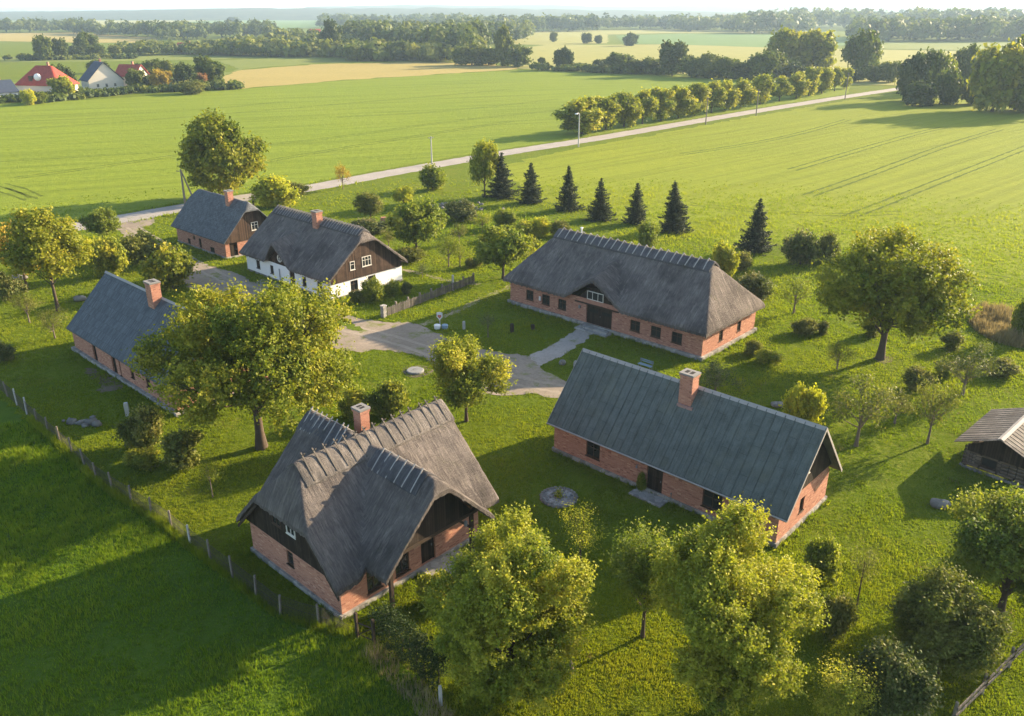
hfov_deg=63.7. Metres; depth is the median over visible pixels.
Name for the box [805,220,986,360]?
broadleaf tree
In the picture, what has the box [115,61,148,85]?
village house
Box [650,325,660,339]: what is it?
window
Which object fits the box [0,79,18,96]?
village house
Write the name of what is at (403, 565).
window
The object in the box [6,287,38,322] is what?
fruit tree
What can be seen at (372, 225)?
garden bush
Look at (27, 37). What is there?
meadow
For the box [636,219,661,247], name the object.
garden bush
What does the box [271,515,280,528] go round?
window
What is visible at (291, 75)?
meadow
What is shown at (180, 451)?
garden bush
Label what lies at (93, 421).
stone heap
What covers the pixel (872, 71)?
field tree
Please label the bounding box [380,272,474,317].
garden fence
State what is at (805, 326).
garden bush
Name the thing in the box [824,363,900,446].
fruit tree
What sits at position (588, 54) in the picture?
meadow
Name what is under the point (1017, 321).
garden bush
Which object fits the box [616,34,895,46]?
meadow
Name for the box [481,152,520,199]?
spruce tree
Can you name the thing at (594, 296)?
window
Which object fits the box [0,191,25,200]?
tyre track
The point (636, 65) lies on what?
field tree
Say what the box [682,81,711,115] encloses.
roadside tree
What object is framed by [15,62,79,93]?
village house
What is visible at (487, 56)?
field tree
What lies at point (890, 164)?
tyre track
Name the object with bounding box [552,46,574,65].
field tree
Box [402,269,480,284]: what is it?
footpath
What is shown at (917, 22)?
woodland
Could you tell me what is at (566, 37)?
meadow
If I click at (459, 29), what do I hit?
woodland
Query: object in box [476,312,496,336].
sapling
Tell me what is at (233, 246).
door
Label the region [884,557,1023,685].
overgrown bush
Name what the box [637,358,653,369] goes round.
garden bench
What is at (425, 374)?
bare earth
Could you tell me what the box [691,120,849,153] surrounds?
tyre track
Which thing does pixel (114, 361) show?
door
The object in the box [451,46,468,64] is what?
field tree
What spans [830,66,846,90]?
roadside tree
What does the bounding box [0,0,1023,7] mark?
sky
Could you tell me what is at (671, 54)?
field tree
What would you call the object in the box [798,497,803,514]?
window
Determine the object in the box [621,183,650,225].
spruce tree
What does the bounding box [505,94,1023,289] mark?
crop field
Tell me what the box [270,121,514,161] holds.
tyre track
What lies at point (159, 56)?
meadow
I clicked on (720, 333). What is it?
window
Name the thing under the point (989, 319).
dry grass
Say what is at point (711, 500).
window
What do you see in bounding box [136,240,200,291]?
garden bush
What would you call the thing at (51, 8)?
hills
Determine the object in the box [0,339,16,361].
garden bush
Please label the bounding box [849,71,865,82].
field tree
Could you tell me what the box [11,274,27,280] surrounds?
boulder
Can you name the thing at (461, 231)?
fruit tree
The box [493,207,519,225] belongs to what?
garden bush
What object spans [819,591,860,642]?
garden bush
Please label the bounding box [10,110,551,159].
tyre track
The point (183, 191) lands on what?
utility pole
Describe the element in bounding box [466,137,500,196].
broadleaf tree
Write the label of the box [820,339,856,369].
fruit tree
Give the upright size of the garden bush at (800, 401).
4.449 m
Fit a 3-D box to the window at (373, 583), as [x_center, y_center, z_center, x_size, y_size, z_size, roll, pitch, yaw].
[-7.567,12.122,45.148,0.220,1.497,1.120,20,30,39]
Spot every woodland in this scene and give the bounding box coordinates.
[0,9,351,17]
[0,16,278,39]
[113,25,456,61]
[315,12,535,47]
[517,12,736,31]
[728,5,1023,40]
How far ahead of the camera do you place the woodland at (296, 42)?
580.50 m
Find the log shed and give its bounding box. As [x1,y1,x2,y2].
[954,408,1023,489]
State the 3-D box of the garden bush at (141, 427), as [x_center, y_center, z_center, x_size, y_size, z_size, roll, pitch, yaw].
[-27.372,5.251,60.808,3.868,4.343,3.212,4,23,10]
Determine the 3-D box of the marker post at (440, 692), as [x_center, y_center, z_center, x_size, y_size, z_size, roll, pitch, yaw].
[-3.338,15.736,38.402,0.149,1.174,0.134,-7,24,-16]
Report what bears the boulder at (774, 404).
on the ground at (14, 70)
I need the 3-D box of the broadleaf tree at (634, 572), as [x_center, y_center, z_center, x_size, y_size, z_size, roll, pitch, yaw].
[6.958,11.139,41.272,5.052,7.418,5.499,0,23,0]
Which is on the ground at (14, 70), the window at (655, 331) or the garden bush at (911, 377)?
the garden bush at (911, 377)
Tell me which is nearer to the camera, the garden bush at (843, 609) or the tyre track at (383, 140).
the garden bush at (843, 609)
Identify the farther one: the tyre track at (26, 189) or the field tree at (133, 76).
the field tree at (133, 76)
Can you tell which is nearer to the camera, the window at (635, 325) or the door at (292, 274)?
the window at (635, 325)
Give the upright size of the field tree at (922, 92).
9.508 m
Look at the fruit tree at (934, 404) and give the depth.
60.33 m
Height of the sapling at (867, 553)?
4.523 m
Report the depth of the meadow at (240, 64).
528.21 m
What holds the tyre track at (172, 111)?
on the crop field at (145, 137)
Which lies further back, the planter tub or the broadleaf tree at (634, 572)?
the planter tub
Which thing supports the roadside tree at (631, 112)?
on the crop field at (145, 137)
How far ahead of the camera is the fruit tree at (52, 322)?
80.97 m
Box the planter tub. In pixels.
[434,324,440,329]
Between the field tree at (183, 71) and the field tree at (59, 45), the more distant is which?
the field tree at (59, 45)
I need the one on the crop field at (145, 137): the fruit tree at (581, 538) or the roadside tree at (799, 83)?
the roadside tree at (799, 83)
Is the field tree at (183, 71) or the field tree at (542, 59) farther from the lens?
the field tree at (542, 59)
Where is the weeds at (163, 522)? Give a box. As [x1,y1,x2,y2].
[25,412,362,639]
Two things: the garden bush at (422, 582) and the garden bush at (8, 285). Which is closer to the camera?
the garden bush at (422, 582)
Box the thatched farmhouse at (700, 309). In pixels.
[503,227,764,360]
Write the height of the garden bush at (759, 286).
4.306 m
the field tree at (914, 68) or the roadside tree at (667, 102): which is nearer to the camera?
the roadside tree at (667, 102)
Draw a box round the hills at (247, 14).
[0,7,747,19]
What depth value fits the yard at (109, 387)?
72.11 m
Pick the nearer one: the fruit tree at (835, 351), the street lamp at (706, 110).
the fruit tree at (835, 351)
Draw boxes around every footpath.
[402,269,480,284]
[420,285,508,325]
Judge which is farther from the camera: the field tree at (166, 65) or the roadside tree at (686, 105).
the field tree at (166, 65)
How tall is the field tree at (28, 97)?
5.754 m
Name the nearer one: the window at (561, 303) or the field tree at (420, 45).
the window at (561, 303)
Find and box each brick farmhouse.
[66,271,271,416]
[546,348,842,547]
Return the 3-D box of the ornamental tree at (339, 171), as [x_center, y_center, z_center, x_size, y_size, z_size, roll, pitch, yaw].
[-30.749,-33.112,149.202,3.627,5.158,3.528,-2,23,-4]
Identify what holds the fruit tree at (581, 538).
on the ground at (14, 70)
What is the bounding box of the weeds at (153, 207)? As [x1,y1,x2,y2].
[73,178,379,231]
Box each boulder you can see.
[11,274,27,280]
[73,295,86,301]
[559,359,565,364]
[771,401,782,407]
[930,498,950,508]
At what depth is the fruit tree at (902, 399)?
63.72 m
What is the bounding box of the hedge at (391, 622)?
[365,597,450,691]
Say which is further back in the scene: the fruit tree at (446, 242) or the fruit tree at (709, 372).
the fruit tree at (446, 242)
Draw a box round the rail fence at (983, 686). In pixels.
[952,643,1023,715]
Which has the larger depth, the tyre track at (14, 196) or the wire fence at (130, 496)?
the tyre track at (14, 196)
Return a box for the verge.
[72,87,900,232]
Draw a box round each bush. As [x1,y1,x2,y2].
[0,268,28,301]
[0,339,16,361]
[76,206,121,237]
[76,235,95,266]
[86,233,133,276]
[111,402,166,449]
[117,228,166,264]
[121,443,160,471]
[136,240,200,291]
[155,425,206,470]
[243,173,302,208]
[288,181,312,195]
[335,385,374,420]
[348,217,393,233]
[348,289,364,302]
[360,275,383,300]
[365,376,410,417]
[384,279,401,296]
[393,246,429,261]
[401,281,413,294]
[415,566,454,607]
[417,162,447,190]
[443,196,478,221]
[463,256,481,267]
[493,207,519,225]
[497,223,512,233]
[510,219,535,235]
[523,235,542,255]
[529,215,552,237]
[549,219,572,235]
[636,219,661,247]
[636,471,647,490]
[709,239,741,276]
[735,249,753,270]
[736,270,777,300]
[743,338,762,355]
[753,348,784,365]
[778,226,824,265]
[778,379,829,424]
[787,316,820,335]
[802,530,845,585]
[817,319,829,335]
[818,230,843,263]
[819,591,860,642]
[840,631,944,715]
[861,319,880,337]
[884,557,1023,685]
[899,363,934,392]
[934,357,953,378]
[938,330,967,351]
[984,355,1023,378]
[1009,297,1023,334]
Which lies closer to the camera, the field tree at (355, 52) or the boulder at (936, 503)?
the boulder at (936, 503)
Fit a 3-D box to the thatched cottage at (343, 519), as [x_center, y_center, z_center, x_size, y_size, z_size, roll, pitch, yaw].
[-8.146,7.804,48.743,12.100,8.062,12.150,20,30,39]
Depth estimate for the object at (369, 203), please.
124.54 m
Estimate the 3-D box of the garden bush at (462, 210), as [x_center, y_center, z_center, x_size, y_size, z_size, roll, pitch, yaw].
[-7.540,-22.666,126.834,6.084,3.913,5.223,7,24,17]
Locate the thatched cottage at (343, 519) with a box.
[236,396,498,620]
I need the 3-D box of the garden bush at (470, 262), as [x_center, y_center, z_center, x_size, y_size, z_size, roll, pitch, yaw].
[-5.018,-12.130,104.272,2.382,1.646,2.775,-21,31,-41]
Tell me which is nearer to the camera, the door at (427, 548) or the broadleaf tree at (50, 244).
the door at (427, 548)
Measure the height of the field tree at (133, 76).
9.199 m
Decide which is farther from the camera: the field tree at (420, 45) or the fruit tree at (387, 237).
the field tree at (420, 45)
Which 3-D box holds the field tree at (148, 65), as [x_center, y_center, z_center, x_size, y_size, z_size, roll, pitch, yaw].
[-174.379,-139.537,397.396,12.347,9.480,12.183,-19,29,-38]
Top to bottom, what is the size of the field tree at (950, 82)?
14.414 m
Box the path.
[530,329,591,364]
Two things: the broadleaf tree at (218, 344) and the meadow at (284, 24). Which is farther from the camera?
the meadow at (284, 24)
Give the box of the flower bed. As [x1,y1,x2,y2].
[539,486,578,508]
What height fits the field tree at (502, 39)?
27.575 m
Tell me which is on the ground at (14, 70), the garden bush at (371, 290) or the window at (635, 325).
the garden bush at (371, 290)
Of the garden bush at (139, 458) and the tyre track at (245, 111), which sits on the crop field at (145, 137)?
the tyre track at (245, 111)
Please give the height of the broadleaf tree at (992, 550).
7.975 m
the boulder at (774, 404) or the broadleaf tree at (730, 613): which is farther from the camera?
the boulder at (774, 404)
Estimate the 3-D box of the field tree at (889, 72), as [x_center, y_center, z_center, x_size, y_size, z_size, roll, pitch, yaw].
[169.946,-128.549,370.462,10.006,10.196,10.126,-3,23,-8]
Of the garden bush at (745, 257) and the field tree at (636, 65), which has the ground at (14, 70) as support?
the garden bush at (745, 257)
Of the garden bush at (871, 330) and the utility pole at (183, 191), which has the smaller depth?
the garden bush at (871, 330)
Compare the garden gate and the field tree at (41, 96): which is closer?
the garden gate
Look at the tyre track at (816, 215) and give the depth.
131.59 m
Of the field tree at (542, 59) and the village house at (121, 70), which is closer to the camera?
the village house at (121, 70)
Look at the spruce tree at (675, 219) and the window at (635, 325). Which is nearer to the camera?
the window at (635, 325)
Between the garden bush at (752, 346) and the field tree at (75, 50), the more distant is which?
the field tree at (75, 50)
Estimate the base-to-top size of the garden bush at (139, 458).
1.584 m
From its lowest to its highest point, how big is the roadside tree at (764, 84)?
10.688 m
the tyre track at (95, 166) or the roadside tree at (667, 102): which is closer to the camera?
the tyre track at (95, 166)
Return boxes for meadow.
[0,32,158,42]
[0,52,330,62]
[13,56,499,95]
[58,20,206,27]
[189,20,341,28]
[222,62,515,88]
[511,44,1002,85]
[513,30,768,44]
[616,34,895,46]
[881,41,1016,50]
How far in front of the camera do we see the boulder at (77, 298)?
92.23 m
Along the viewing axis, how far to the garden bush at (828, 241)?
104.67 m
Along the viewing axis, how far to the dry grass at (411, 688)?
39.47 m
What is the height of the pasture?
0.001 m
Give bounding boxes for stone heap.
[62,415,101,427]
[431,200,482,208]
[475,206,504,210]
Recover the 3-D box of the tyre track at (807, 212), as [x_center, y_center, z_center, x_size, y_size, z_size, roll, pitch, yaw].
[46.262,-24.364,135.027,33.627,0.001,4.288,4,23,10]
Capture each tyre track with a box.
[0,89,505,128]
[0,89,511,129]
[0,110,558,161]
[0,186,31,197]
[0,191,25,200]
[4,188,37,198]
[5,183,42,195]
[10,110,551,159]
[17,154,177,176]
[18,156,175,178]
[48,101,287,117]
[53,102,271,116]
[267,121,505,160]
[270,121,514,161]
[337,99,557,117]
[339,99,550,116]
[684,119,844,152]
[690,202,895,213]
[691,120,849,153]
[693,205,907,215]
[788,127,940,169]
[796,128,945,170]
[802,129,994,194]
[814,129,1003,195]
[842,146,1023,215]
[857,150,1023,217]
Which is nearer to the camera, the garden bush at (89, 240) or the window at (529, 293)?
the window at (529, 293)
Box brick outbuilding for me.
[171,189,266,258]
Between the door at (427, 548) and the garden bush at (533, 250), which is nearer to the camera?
the door at (427, 548)
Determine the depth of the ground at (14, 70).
63.61 m
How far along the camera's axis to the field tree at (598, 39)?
814.52 m
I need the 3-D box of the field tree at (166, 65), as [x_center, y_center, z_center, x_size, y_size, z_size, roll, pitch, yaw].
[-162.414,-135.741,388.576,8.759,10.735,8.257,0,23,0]
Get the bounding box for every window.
[251,221,257,230]
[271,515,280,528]
[286,525,295,539]
[286,550,294,568]
[302,276,306,286]
[350,261,355,270]
[350,280,358,291]
[362,255,371,266]
[366,572,383,595]
[396,552,410,578]
[526,290,533,301]
[541,294,549,305]
[557,299,565,310]
[585,441,599,461]
[587,290,603,302]
[630,320,639,332]
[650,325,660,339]
[671,331,681,345]
[700,489,722,513]
[718,330,722,341]
[736,321,740,332]
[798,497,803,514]
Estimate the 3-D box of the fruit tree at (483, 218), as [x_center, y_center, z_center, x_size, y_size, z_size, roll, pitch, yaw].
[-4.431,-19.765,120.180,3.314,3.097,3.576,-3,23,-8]
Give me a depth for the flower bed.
54.87 m
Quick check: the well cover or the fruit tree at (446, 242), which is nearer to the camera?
the well cover
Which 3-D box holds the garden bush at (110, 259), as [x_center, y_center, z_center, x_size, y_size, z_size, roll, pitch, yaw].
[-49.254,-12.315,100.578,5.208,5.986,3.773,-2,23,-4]
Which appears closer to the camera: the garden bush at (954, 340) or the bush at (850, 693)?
the bush at (850, 693)
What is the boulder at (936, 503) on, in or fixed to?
on the ground at (14, 70)
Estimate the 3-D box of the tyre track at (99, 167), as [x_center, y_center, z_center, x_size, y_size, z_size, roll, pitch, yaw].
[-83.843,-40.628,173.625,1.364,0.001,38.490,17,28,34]
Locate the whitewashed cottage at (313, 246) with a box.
[239,204,407,299]
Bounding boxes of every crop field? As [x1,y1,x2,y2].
[0,70,849,229]
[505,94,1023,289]
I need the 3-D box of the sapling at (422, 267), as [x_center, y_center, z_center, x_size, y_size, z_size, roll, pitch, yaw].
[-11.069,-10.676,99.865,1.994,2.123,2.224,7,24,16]
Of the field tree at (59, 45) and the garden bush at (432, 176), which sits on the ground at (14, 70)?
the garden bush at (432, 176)
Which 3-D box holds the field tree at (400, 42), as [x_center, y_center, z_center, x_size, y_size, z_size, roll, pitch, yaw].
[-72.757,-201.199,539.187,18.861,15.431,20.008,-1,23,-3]
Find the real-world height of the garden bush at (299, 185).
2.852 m
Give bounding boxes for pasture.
[0,400,433,715]
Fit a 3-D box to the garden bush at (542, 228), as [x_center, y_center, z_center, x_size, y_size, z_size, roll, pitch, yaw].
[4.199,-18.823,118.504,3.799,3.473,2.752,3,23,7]
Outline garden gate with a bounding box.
[353,611,375,644]
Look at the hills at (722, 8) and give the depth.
4703.81 m
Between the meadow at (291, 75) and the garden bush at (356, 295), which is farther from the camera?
the meadow at (291, 75)
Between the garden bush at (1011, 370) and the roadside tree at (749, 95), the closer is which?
the garden bush at (1011, 370)
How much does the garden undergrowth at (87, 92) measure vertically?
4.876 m
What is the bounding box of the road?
[69,88,897,230]
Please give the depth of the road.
189.09 m
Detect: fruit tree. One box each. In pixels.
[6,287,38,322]
[30,307,72,338]
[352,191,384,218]
[380,226,395,245]
[383,195,449,247]
[390,184,415,203]
[435,231,461,266]
[450,222,467,242]
[452,237,472,266]
[470,223,538,278]
[471,210,492,232]
[556,497,608,558]
[694,357,750,391]
[776,272,816,313]
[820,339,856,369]
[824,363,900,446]
[884,386,916,423]
[907,371,972,443]
[929,344,1005,395]
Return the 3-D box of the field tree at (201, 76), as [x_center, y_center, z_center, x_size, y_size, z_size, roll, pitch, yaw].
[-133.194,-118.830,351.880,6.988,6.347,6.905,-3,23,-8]
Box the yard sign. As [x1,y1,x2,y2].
[437,312,441,323]
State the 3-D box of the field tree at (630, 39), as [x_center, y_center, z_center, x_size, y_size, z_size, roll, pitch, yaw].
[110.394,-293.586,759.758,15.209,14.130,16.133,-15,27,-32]
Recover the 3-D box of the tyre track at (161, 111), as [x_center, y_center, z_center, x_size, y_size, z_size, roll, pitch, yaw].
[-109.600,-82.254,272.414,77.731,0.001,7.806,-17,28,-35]
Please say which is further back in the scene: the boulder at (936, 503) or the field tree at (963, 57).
the field tree at (963, 57)
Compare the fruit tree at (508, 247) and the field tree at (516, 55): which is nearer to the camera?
the fruit tree at (508, 247)
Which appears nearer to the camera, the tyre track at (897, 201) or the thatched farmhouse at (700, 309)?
the thatched farmhouse at (700, 309)
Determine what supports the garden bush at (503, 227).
on the ground at (14, 70)
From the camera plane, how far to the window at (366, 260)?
94.49 m
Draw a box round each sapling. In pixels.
[191,449,223,497]
[416,261,427,276]
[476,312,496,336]
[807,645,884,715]
[843,533,885,605]
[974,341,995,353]
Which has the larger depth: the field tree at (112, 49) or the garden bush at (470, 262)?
the field tree at (112, 49)
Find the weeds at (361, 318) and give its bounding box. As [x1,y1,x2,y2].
[115,217,566,396]
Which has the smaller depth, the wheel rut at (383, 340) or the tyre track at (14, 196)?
the wheel rut at (383, 340)
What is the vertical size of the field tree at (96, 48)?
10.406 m
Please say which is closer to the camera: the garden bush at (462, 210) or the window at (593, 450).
the window at (593, 450)
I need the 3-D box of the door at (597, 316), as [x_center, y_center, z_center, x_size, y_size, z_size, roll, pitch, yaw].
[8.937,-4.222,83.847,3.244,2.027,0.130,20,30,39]
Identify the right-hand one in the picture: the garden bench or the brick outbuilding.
the garden bench
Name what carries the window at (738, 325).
in the thatched farmhouse at (700, 309)
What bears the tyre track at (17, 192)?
on the crop field at (145, 137)
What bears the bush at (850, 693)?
on the ground at (14, 70)
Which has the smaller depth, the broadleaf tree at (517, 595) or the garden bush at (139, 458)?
the broadleaf tree at (517, 595)
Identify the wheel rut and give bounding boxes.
[126,227,560,393]
[136,226,564,386]
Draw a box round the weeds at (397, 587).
[69,239,1021,626]
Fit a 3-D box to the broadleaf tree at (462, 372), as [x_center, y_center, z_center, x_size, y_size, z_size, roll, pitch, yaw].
[-3.419,1.593,64.344,6.764,7.096,7.252,-16,28,-34]
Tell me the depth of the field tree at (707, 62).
393.58 m
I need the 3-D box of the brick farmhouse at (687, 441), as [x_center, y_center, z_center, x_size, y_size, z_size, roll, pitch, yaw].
[11.801,4.635,56.008,18.560,8.262,8.650,20,30,39]
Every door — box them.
[112,357,117,372]
[229,242,237,255]
[290,272,295,283]
[421,537,433,563]
[587,305,611,328]
[647,466,662,492]
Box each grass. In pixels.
[6,235,1014,662]
[358,636,454,715]
[966,298,1023,347]
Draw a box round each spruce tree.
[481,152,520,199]
[514,162,546,204]
[553,166,585,211]
[583,178,618,221]
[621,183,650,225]
[658,181,693,234]
[733,198,777,256]
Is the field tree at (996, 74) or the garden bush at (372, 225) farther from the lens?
the field tree at (996, 74)
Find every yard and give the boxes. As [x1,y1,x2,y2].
[85,368,124,392]
[257,279,287,289]
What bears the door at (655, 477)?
in the brick farmhouse at (687, 441)
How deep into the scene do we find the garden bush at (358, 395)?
65.12 m
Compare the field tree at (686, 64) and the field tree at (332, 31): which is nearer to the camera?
the field tree at (686, 64)
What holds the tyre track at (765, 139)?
on the crop field at (663, 158)
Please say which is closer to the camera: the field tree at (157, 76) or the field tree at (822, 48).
the field tree at (157, 76)
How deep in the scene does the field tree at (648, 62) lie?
419.08 m
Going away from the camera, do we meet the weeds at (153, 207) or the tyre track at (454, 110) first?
the weeds at (153, 207)
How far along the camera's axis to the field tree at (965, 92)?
284.06 m
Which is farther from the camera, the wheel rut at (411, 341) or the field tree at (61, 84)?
the field tree at (61, 84)
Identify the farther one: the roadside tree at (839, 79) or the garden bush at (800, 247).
the roadside tree at (839, 79)
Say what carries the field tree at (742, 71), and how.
on the crop field at (145, 137)
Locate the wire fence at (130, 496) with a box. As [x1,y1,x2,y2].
[0,380,358,637]
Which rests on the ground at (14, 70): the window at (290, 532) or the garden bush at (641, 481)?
the garden bush at (641, 481)
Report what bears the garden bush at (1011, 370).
on the ground at (14, 70)
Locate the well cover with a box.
[406,366,423,374]
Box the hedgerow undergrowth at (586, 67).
[2,52,757,78]
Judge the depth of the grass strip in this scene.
84.86 m
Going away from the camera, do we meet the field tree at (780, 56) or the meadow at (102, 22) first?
the field tree at (780, 56)
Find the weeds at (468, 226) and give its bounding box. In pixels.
[430,203,575,238]
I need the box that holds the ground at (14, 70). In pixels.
[0,20,1023,715]
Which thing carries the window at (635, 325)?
in the thatched farmhouse at (700, 309)
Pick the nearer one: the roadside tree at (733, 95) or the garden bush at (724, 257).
the garden bush at (724, 257)
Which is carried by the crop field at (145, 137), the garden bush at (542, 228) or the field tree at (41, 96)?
the field tree at (41, 96)
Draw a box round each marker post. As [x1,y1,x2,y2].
[123,402,129,416]
[438,685,442,705]
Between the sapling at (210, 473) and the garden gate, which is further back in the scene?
the sapling at (210, 473)
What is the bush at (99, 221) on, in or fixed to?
on the ground at (14, 70)
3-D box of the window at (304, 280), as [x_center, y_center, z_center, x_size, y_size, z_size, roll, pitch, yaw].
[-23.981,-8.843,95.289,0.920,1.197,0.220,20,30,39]
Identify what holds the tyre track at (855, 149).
on the crop field at (663, 158)
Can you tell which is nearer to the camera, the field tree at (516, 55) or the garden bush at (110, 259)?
the garden bush at (110, 259)
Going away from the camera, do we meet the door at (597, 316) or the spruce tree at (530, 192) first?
the door at (597, 316)
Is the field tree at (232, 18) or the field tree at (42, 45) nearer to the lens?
the field tree at (42, 45)
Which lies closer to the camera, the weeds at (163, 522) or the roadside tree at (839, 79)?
the weeds at (163, 522)
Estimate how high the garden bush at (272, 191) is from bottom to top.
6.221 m
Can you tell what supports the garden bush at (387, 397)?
on the ground at (14, 70)
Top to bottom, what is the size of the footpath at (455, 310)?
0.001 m
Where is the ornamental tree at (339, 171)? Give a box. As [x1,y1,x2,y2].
[333,161,352,188]
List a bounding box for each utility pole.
[176,169,191,203]
[428,136,433,164]
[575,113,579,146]
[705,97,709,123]
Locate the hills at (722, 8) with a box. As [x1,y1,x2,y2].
[304,4,1023,13]
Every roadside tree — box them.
[550,92,606,133]
[592,94,623,129]
[613,91,645,126]
[634,87,659,123]
[647,86,677,120]
[670,85,699,118]
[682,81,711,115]
[705,78,727,112]
[716,79,741,109]
[728,77,759,107]
[748,72,779,103]
[769,74,795,100]
[786,71,811,97]
[803,66,822,95]
[814,66,835,93]
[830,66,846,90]
[838,67,856,88]
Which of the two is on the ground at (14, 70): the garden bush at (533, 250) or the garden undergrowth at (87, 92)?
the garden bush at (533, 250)
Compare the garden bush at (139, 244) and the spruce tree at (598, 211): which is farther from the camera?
the spruce tree at (598, 211)
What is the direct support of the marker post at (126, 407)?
on the ground at (14, 70)
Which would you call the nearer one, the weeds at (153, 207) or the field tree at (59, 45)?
the weeds at (153, 207)
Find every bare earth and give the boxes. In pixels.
[402,365,432,377]
[874,355,893,362]
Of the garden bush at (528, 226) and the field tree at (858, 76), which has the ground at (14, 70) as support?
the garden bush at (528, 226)
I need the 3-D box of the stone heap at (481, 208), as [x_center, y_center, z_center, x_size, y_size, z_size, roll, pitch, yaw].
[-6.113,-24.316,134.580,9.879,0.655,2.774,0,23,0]
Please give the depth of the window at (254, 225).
109.54 m
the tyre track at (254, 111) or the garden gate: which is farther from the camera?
the tyre track at (254, 111)
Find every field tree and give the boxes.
[19,88,36,104]
[31,33,54,60]
[35,91,48,103]
[45,75,75,93]
[51,37,68,56]
[54,63,78,80]
[67,45,85,54]
[72,29,98,53]
[85,60,109,68]
[86,43,105,57]
[107,44,121,53]
[124,67,145,84]
[141,58,160,73]
[142,74,151,85]
[148,67,174,85]
[158,58,174,78]
[170,61,198,82]
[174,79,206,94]
[192,53,215,72]
[196,72,208,81]
[202,61,225,81]
[227,17,239,21]
[250,17,260,35]
[318,16,342,55]
[348,44,365,60]
[389,38,411,60]
[409,43,424,60]
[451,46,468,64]
[457,42,484,65]
[477,45,499,64]
[493,21,514,65]
[504,43,533,66]
[537,57,546,63]
[549,31,557,41]
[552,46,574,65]
[581,32,592,43]
[592,59,607,65]
[593,35,602,42]
[604,52,638,69]
[622,31,639,45]
[626,60,644,73]
[640,56,660,73]
[658,39,688,75]
[673,54,700,77]
[692,51,723,78]
[713,55,741,78]
[728,62,751,78]
[742,50,780,79]
[763,25,810,70]
[770,49,788,77]
[775,62,806,77]
[794,27,839,69]
[839,24,883,76]
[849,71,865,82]
[863,61,886,81]
[879,60,899,82]
[894,48,932,101]
[903,79,941,106]
[922,46,953,99]
[934,65,964,104]
[947,53,958,69]
[953,43,980,85]
[960,77,975,104]
[966,42,1023,111]
[996,34,1023,109]
[1008,76,1023,112]
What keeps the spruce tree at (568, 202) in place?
on the ground at (14, 70)
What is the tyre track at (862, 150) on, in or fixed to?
on the crop field at (663, 158)
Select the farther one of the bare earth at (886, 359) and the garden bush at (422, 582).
the bare earth at (886, 359)
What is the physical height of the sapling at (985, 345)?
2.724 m
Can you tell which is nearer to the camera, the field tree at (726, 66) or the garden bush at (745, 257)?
the garden bush at (745, 257)
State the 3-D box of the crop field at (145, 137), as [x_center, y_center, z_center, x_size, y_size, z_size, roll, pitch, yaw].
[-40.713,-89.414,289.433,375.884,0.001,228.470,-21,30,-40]
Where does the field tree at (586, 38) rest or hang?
on the meadow at (566, 37)
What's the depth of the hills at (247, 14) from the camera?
3088.05 m
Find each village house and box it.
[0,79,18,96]
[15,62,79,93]
[79,58,124,88]
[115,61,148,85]
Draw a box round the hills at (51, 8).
[0,6,1018,10]
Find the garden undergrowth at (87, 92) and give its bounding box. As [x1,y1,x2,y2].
[0,78,244,102]
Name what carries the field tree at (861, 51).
on the meadow at (588, 54)
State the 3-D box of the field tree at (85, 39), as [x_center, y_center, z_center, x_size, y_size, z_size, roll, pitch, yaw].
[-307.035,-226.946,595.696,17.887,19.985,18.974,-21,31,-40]
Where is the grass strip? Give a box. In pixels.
[337,318,362,330]
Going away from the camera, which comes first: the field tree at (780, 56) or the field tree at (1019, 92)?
the field tree at (1019, 92)
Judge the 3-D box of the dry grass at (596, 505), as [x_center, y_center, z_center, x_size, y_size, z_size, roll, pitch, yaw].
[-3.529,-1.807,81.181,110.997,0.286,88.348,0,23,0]
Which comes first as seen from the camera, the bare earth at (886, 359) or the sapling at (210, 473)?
the sapling at (210, 473)
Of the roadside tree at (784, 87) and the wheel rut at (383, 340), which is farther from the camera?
the roadside tree at (784, 87)
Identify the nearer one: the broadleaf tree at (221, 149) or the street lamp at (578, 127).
the broadleaf tree at (221, 149)
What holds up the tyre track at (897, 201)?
on the crop field at (663, 158)
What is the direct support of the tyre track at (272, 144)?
on the crop field at (145, 137)
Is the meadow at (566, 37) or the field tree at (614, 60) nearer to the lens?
the field tree at (614, 60)
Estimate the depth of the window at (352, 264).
93.19 m
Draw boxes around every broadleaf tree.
[0,203,100,310]
[0,218,40,288]
[121,273,368,450]
[174,107,270,194]
[417,499,601,715]
[425,330,517,421]
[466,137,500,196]
[598,510,676,638]
[645,495,831,715]
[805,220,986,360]
[941,480,1023,613]
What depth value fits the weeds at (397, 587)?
55.34 m
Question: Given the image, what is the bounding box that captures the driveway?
[117,217,565,397]
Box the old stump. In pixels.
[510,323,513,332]
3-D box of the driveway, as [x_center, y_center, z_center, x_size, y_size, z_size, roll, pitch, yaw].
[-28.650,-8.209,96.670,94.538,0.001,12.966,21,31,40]
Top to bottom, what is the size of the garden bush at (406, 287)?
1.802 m
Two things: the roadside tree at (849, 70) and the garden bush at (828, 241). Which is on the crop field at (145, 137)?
the roadside tree at (849, 70)
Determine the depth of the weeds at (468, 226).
126.49 m

